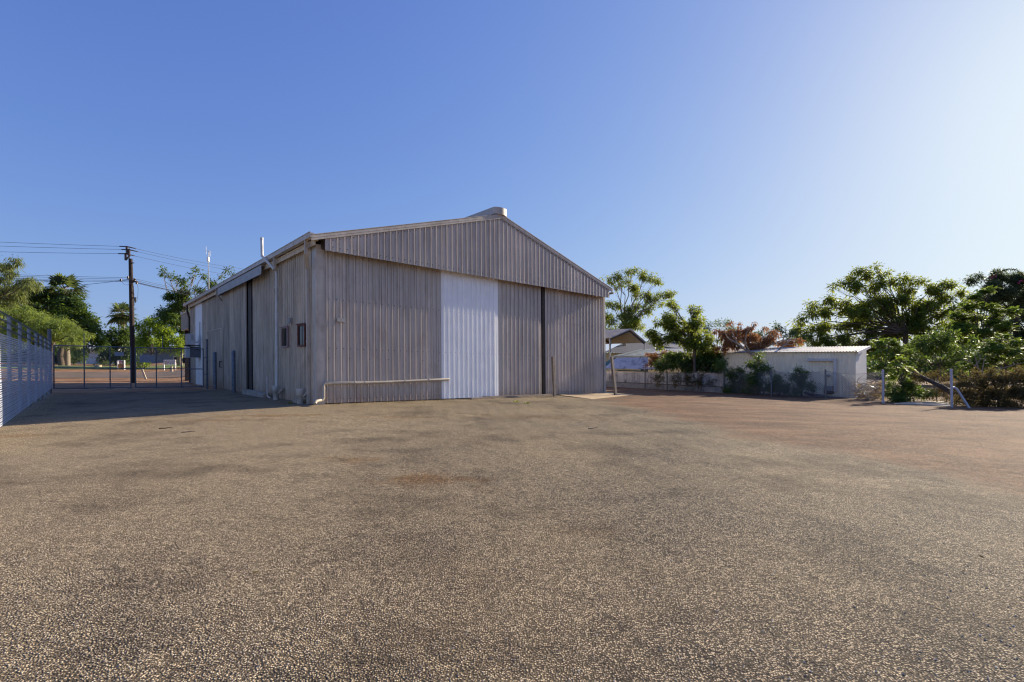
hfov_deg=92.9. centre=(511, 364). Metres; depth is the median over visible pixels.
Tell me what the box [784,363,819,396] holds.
garden shrub
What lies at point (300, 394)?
drain gully
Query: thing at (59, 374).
road
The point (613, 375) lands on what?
steel post
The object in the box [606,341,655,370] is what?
house
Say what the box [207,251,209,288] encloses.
antenna mast
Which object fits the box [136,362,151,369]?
verge shrub
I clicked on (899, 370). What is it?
leafy bush
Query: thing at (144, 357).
gate sign
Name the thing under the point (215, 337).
access door
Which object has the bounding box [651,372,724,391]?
dry shrub
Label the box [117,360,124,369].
verge sign
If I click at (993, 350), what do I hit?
feathery shrub
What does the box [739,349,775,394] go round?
garden shrub
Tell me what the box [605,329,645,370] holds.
carport
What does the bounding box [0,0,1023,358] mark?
sky
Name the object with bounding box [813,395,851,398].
log
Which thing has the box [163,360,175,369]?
verge sign
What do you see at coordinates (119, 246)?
power line
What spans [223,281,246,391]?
sliding door
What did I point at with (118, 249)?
power line
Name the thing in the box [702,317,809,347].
trees
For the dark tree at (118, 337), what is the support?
on the ground
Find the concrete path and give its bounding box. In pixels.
[893,401,949,406]
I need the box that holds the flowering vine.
[991,268,1023,283]
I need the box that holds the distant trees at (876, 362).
[606,351,1023,379]
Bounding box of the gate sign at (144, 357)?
[140,355,153,362]
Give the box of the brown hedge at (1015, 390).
[945,365,1023,407]
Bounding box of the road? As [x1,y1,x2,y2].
[1,370,184,377]
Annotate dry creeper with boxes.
[643,350,673,370]
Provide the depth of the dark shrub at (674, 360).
25.79 m
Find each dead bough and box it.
[724,327,759,360]
[747,339,792,353]
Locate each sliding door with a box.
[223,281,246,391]
[440,270,498,398]
[498,279,541,395]
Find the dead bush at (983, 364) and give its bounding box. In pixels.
[963,353,1020,375]
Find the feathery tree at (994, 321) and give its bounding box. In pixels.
[944,285,1022,349]
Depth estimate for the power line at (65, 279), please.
28.94 m
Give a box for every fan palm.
[37,272,90,365]
[105,301,139,351]
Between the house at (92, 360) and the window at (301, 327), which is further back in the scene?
the house at (92, 360)
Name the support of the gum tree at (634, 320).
on the ground
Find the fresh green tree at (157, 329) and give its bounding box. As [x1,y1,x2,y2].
[127,314,184,367]
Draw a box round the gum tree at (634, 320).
[599,265,677,345]
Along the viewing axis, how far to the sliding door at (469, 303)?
16.74 m
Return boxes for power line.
[6,274,200,292]
[7,242,240,268]
[9,246,233,270]
[9,278,197,295]
[20,276,197,293]
[27,252,227,274]
[30,280,195,296]
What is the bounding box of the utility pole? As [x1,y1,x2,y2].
[120,247,137,382]
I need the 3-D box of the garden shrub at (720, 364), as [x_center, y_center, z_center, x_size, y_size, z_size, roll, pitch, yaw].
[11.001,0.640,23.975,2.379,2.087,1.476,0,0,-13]
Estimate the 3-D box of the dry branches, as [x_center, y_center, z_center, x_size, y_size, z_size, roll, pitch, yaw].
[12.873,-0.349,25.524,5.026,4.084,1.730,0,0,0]
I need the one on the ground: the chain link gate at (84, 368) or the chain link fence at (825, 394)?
the chain link fence at (825, 394)
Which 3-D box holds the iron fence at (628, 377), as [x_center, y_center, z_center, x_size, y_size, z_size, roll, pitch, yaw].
[7.467,0.749,28.103,0.080,0.780,9.700,0,0,-41]
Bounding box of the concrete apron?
[559,392,630,398]
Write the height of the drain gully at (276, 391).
0.545 m
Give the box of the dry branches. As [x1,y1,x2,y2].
[711,320,805,356]
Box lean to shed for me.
[606,348,682,371]
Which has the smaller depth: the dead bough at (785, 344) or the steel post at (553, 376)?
the steel post at (553, 376)
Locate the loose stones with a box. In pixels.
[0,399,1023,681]
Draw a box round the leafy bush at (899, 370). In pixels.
[884,354,923,389]
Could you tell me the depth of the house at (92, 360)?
62.00 m
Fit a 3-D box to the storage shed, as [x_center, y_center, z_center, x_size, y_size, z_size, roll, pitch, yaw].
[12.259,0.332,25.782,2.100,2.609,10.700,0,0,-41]
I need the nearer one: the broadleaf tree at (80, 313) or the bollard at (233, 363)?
the bollard at (233, 363)
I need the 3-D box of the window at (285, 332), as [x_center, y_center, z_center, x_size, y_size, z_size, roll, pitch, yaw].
[-7.216,-0.864,15.437,0.085,0.696,0.780,0,0,-41]
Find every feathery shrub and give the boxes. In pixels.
[866,337,920,390]
[951,333,1023,385]
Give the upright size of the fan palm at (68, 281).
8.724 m
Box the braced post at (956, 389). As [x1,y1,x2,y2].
[950,369,969,407]
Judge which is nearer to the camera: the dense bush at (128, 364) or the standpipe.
the standpipe
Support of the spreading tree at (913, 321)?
on the ground
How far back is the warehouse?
16.42 m
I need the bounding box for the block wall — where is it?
[606,382,722,392]
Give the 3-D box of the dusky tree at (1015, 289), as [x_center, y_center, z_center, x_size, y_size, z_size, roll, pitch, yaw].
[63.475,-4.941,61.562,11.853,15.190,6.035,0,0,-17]
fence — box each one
[0,310,52,426]
[606,369,883,403]
[606,371,722,385]
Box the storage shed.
[648,346,870,397]
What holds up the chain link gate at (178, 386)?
attached to the gate post at (206, 357)
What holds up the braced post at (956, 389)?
on the ground
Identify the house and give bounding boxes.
[77,347,120,363]
[136,346,184,363]
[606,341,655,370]
[630,337,682,370]
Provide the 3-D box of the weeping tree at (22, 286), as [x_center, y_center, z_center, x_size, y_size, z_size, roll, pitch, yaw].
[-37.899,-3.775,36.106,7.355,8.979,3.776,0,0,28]
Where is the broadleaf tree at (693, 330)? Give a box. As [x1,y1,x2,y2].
[642,298,723,378]
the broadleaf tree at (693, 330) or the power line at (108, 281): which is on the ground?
the broadleaf tree at (693, 330)
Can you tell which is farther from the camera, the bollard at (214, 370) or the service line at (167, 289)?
the service line at (167, 289)
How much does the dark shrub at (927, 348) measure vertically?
4.398 m
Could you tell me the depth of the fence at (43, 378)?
12.36 m
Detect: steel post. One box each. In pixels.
[551,357,555,396]
[610,357,616,394]
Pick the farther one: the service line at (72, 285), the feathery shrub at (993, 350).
the service line at (72, 285)
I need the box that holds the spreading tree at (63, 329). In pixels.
[0,303,95,373]
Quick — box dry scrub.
[905,367,960,403]
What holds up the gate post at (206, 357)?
on the ground
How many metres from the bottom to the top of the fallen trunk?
0.929 m
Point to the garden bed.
(664, 384)
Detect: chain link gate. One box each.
[53,333,134,388]
[135,336,205,387]
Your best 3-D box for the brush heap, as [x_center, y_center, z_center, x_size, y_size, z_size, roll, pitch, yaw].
[14.695,0.984,20.045,2.538,1.492,1.789,0,0,0]
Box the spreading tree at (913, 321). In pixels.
[786,261,987,383]
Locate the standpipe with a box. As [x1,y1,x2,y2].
[266,377,270,397]
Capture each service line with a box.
[34,279,128,286]
[140,283,194,294]
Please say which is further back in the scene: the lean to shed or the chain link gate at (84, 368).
the lean to shed
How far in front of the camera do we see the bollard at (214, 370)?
22.48 m
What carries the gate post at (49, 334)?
on the ground
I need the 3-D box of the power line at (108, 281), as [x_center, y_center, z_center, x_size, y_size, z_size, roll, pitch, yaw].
[-33.888,-5.218,29.435,36.652,1.514,9.539,0,0,-24]
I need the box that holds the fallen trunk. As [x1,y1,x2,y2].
[912,371,949,393]
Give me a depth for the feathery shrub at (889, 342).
26.90 m
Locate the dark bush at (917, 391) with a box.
[880,376,937,402]
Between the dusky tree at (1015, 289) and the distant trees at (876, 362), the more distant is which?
the distant trees at (876, 362)
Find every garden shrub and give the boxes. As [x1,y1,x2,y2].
[711,358,748,393]
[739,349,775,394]
[762,374,794,395]
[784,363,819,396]
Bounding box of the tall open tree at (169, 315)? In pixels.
[151,264,234,365]
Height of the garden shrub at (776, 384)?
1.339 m
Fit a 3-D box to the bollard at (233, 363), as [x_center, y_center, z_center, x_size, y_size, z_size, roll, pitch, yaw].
[-11.245,0.395,19.646,0.149,1.906,0.149,0,0,0]
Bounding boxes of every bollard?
[213,352,216,388]
[231,350,235,392]
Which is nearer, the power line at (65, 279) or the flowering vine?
the power line at (65, 279)
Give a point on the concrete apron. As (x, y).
(594, 395)
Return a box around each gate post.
[47,329,52,392]
[204,339,207,388]
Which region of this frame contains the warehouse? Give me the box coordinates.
[180,207,613,404]
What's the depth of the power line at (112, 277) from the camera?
29.06 m
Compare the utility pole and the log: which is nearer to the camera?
the log
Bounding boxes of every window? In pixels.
[279,326,289,347]
[296,323,305,346]
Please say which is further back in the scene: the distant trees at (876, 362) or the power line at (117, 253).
the distant trees at (876, 362)
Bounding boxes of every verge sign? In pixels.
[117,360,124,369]
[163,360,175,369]
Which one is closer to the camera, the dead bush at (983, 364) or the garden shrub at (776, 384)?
the dead bush at (983, 364)
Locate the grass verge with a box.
[1,364,184,368]
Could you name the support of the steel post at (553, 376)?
on the ground
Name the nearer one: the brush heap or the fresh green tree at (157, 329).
the brush heap
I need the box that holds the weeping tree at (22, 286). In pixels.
[0,254,45,337]
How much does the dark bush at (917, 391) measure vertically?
1.298 m
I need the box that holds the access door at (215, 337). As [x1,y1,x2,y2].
[204,324,222,387]
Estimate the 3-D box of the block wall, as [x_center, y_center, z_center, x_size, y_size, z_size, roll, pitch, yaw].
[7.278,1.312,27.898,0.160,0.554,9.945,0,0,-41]
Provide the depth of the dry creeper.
27.86 m
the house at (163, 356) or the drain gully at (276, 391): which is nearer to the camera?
the drain gully at (276, 391)
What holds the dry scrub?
on the ground
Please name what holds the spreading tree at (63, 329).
on the ground
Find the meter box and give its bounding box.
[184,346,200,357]
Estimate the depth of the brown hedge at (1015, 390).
17.08 m
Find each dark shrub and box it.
[650,347,728,384]
[891,324,999,382]
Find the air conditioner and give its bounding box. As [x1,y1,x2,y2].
[183,322,200,350]
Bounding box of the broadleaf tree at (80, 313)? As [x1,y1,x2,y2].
[3,284,110,365]
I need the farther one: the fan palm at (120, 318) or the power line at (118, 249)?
the fan palm at (120, 318)
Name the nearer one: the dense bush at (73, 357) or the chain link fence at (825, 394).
the chain link fence at (825, 394)
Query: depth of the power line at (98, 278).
28.95 m
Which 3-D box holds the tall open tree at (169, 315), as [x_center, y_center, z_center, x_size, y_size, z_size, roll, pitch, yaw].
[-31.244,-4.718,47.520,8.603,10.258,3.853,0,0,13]
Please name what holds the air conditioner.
attached to the warehouse
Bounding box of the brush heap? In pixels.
[847,371,892,400]
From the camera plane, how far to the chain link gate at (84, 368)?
20.12 m
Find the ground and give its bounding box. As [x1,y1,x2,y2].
[0,363,1023,681]
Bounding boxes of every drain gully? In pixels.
[272,386,283,399]
[296,388,306,403]
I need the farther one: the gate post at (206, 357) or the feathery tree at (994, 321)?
the feathery tree at (994, 321)
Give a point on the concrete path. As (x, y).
(932, 403)
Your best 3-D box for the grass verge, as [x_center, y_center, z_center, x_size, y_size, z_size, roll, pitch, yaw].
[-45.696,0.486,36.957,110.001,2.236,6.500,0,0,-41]
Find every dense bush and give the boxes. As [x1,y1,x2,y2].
[2,348,92,363]
[96,353,140,364]
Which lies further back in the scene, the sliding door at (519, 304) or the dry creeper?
the dry creeper
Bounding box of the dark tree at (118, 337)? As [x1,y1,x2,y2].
[91,324,141,365]
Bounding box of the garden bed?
[606,381,721,386]
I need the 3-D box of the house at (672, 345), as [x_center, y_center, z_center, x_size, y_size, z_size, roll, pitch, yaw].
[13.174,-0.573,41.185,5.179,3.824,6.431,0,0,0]
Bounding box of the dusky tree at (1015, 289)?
[959,267,1023,382]
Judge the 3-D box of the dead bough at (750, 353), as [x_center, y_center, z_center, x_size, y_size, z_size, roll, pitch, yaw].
[11.793,-0.692,24.303,2.379,2.315,0.134,0,0,0]

